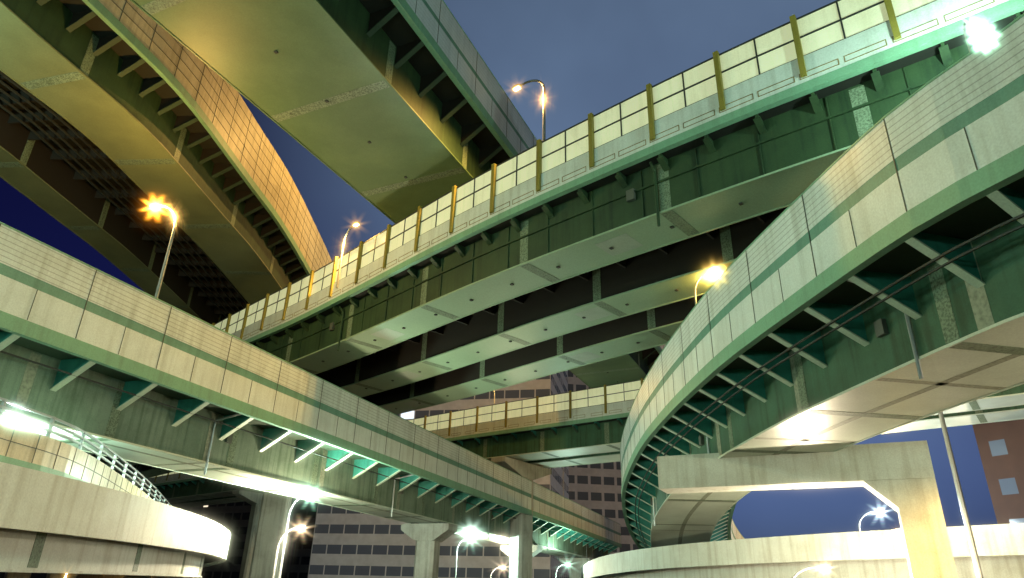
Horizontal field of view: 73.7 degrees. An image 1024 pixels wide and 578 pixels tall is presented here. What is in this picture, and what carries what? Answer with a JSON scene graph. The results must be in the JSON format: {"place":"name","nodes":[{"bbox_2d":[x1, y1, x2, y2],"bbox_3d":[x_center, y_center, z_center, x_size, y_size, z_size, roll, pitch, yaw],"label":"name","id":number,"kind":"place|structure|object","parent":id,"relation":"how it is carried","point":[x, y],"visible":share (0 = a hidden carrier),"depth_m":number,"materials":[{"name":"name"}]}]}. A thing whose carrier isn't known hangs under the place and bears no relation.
{"place":"outdoors","nodes":[
{"label":"outdoors","id":0,"kind":"place"},
{"bbox_2d":[0,397,171,505],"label":"ramp","id":1,"kind":"structure","parent":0,"point":[21,447],"depth_m":25.22,"materials":[{"name":"concrete"}]},
{"bbox_2d":[0,506,202,577],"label":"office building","id":2,"kind":"structure","parent":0,"point":[198,510],"depth_m":171.18,"materials":[{"name":"concrete"}]},
{"bbox_2d":[0,462,230,577],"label":"ramp","id":3,"kind":"object","parent":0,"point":[51,523],"visible":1,"depth_m":22.07,"materials":[{"name":"concrete"}]},
{"bbox_2d":[0,0,997,538],"label":"sky","id":4,"kind":"structure","parent":0,"point":[589,56],"materials":[{"name":"blue"}]},
{"bbox_2d":[137,378,1023,507],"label":"viaduct","id":5,"kind":"object","parent":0,"point":[578,427],"visible":0.36,"depth_m":70.67,"materials":[{"name":"concrete"}]},
{"label":"ground","id":6,"kind":"structure","parent":0,"visible":0},
{"bbox_2d":[4,572,31,577],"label":"pier","id":7,"kind":"structure","parent":6,"relation":"on","point":[17,575],"depth_m":101.20,"materials":[{"name":"concrete"}]},
{"bbox_2d":[46,478,145,577],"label":"pier","id":8,"kind":"structure","parent":6,"relation":"on","point":[57,575],"depth_m":86.74,"materials":[{"name":"concrete"}]},
{"bbox_2d":[86,0,1023,479],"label":"overpass","id":9,"kind":"object","parent":8,"relation":"on","point":[552,254],"visible":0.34,"depth_m":31.67,"materials":[{"name":"concrete"}]},
{"bbox_2d":[336,221,359,287],"bbox_3d":[-10.383,-2.184,43.156,1.540,4.252,0.280,-20,-32,38],"label":"lamp","id":10,"kind":"object","parent":9,"relation":"attached to","point":[356,223],"visible":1,"depth_m":43.53,"materials":[{"name":"metal"}]},
{"bbox_2d":[329,162,659,350],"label":"drain pipes","id":11,"kind":"object","parent":9,"relation":"attached to","point":[630,195],"visible":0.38,"depth_m":28.37,"materials":[{"name":"metal"}]},
{"bbox_2d":[512,79,545,140],"bbox_3d":[0.795,-7.665,33.722,2.240,6.952,0.280,-20,-32,38],"label":"lamp","id":12,"kind":"object","parent":9,"relation":"attached to","point":[516,87],"visible":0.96,"depth_m":33.76,"materials":[{"name":"metal"}]},
{"bbox_2d":[232,490,262,577],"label":"pier","id":13,"kind":"structure","parent":6,"relation":"on","point":[254,499],"depth_m":100.90,"materials":[{"name":"concrete"}]},
{"bbox_2d":[201,498,317,577],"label":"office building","id":14,"kind":"structure","parent":6,"relation":"on","point":[233,518],"depth_m":170.94,"materials":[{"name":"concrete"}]},
{"bbox_2d":[248,491,291,577],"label":"pier","id":15,"kind":"structure","parent":6,"relation":"on","point":[272,519],"depth_m":76.07,"materials":[{"name":"concrete"}]},
{"bbox_2d":[0,0,331,324],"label":"elevated highway","id":16,"kind":"structure","parent":15,"relation":"on","point":[117,117],"depth_m":42.10,"materials":[{"name":"concrete"}]},
{"bbox_2d":[272,525,305,577],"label":"lamp","id":17,"kind":"object","parent":6,"relation":"on","point":[282,537],"visible":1,"depth_m":39.96,"materials":[{"name":"metal"}]},
{"bbox_2d":[278,493,314,577],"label":"lamp","id":18,"kind":"object","parent":6,"relation":"on","point":[285,538],"visible":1,"depth_m":42.42,"materials":[{"name":"metal"}]},
{"bbox_2d":[401,522,456,577],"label":"pier","id":19,"kind":"structure","parent":6,"relation":"on","point":[428,538],"depth_m":58.58,"materials":[{"name":"concrete"}]},
{"bbox_2d":[0,222,621,558],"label":"viaduct","id":20,"kind":"object","parent":19,"relation":"on","point":[125,371],"visible":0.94,"depth_m":34.94,"materials":[{"name":"concrete"}]},
{"bbox_2d":[149,203,176,297],"bbox_3d":[-16.841,-0.684,31.545,1.640,7.574,0.280,-1,-25,5],"label":"sodium lamp","id":21,"kind":"object","parent":20,"relation":"attached to","point":[155,205],"visible":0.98,"depth_m":32.10,"materials":[{"name":"metal"}]},
{"bbox_2d":[203,413,596,560],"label":"drain pipes","id":22,"kind":"object","parent":20,"relation":"attached to","point":[229,438],"visible":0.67,"depth_m":36.43,"materials":[{"name":"metal"}]},
{"bbox_2d":[308,370,568,577],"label":"office building","id":23,"kind":"structure","parent":6,"relation":"on","point":[349,544],"depth_m":128.57,"materials":[{"name":"concrete"}]},
{"bbox_2d":[455,537,473,577],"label":"lamp","id":24,"kind":"object","parent":6,"relation":"on","point":[457,551],"visible":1,"depth_m":70.40,"materials":[{"name":"metal"}]},
{"bbox_2d":[500,544,541,557],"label":"pier","id":25,"kind":"structure","parent":6,"relation":"on","point":[536,549],"depth_m":79.79,"materials":[{"name":"concrete"}]},
{"bbox_2d":[491,456,551,577],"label":"pier","id":26,"kind":"structure","parent":6,"relation":"on","point":[520,549],"depth_m":72.02,"materials":[{"name":"concrete"}]},
{"bbox_2d":[559,557,592,577],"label":"pier","id":27,"kind":"structure","parent":6,"relation":"on","point":[576,566],"depth_m":99.55,"materials":[{"name":"concrete"}]},
{"bbox_2d":[568,370,638,577],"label":"office building","id":28,"kind":"structure","parent":6,"relation":"on","point":[596,488],"depth_m":153.77,"materials":[{"name":"concrete"}]},
{"bbox_2d":[657,440,957,577],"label":"portal pier","id":29,"kind":"structure","parent":6,"relation":"on","point":[899,477],"depth_m":30.77,"materials":[{"name":"beige concrete"}]},
{"bbox_2d":[620,13,1023,548],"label":"elevated highway","id":30,"kind":"structure","parent":29,"relation":"on","point":[911,206],"depth_m":21.37,"materials":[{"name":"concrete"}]},
{"bbox_2d":[694,277,701,304],"bbox_3d":[9.179,1.204,31.580,1.307,4.456,0.280,-6,-26,16],"label":"lamp","id":31,"kind":"object","parent":30,"relation":"attached to","point":[695,290],"visible":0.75,"depth_m":32.23,"materials":[{"name":"metal"}]},
{"bbox_2d":[629,280,923,525],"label":"drain pipes","id":32,"kind":"object","parent":30,"relation":"attached to","point":[881,327],"visible":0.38,"depth_m":21.06,"materials":[{"name":"metal"}]},
{"bbox_2d":[963,20,990,51],"bbox_3d":[12.145,-5.176,17.241,1.939,4.318,0.280,19,-30,-33],"label":"street light","id":33,"kind":"object","parent":30,"relation":"attached to","point":[983,35],"visible":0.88,"depth_m":17.99,"materials":[{"name":"metal"}]},
{"bbox_2d":[792,565,830,577],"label":"lamp","id":34,"kind":"object","parent":6,"relation":"on","point":[812,567],"visible":1,"depth_m":34.41,"materials":[{"name":"metal"}]},
{"bbox_2d":[858,510,883,530],"bbox_3d":[27.733,21.183,51.410,2.038,8.675,0.280,-12,-28,26],"label":"lamp","id":35,"kind":"object","parent":6,"relation":"on","point":[880,511],"visible":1,"depth_m":53.10,"materials":[{"name":"metal"}]},
{"bbox_2d":[938,412,982,577],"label":"lamp pole","id":36,"kind":"object","parent":6,"relation":"on","point":[973,549],"visible":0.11,"depth_m":34.10,"materials":[{"name":"metal"}]},
{"bbox_2d":[972,419,1023,523],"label":"brick building","id":37,"kind":"structure","parent":6,"relation":"on","point":[1001,447],"depth_m":53.79,"materials":[{"name":"brick"}]},
{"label":"pier","id":38,"kind":"object","parent":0,"visible":0},
{"bbox_2d":[584,523,1023,577],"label":"ramp","id":39,"kind":"structure","parent":38,"relation":"on","point":[882,553],"depth_m":43.57,"materials":[{"name":"concrete"}]},
{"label":"pier","id":40,"kind":"object","parent":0,"visible":0},
{"bbox_2d":[130,0,665,387],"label":"viaduct","id":41,"kind":"object","parent":40,"relation":"on","point":[395,111],"visible":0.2,"depth_m":33.47,"materials":[{"name":"concrete"}]}
]}

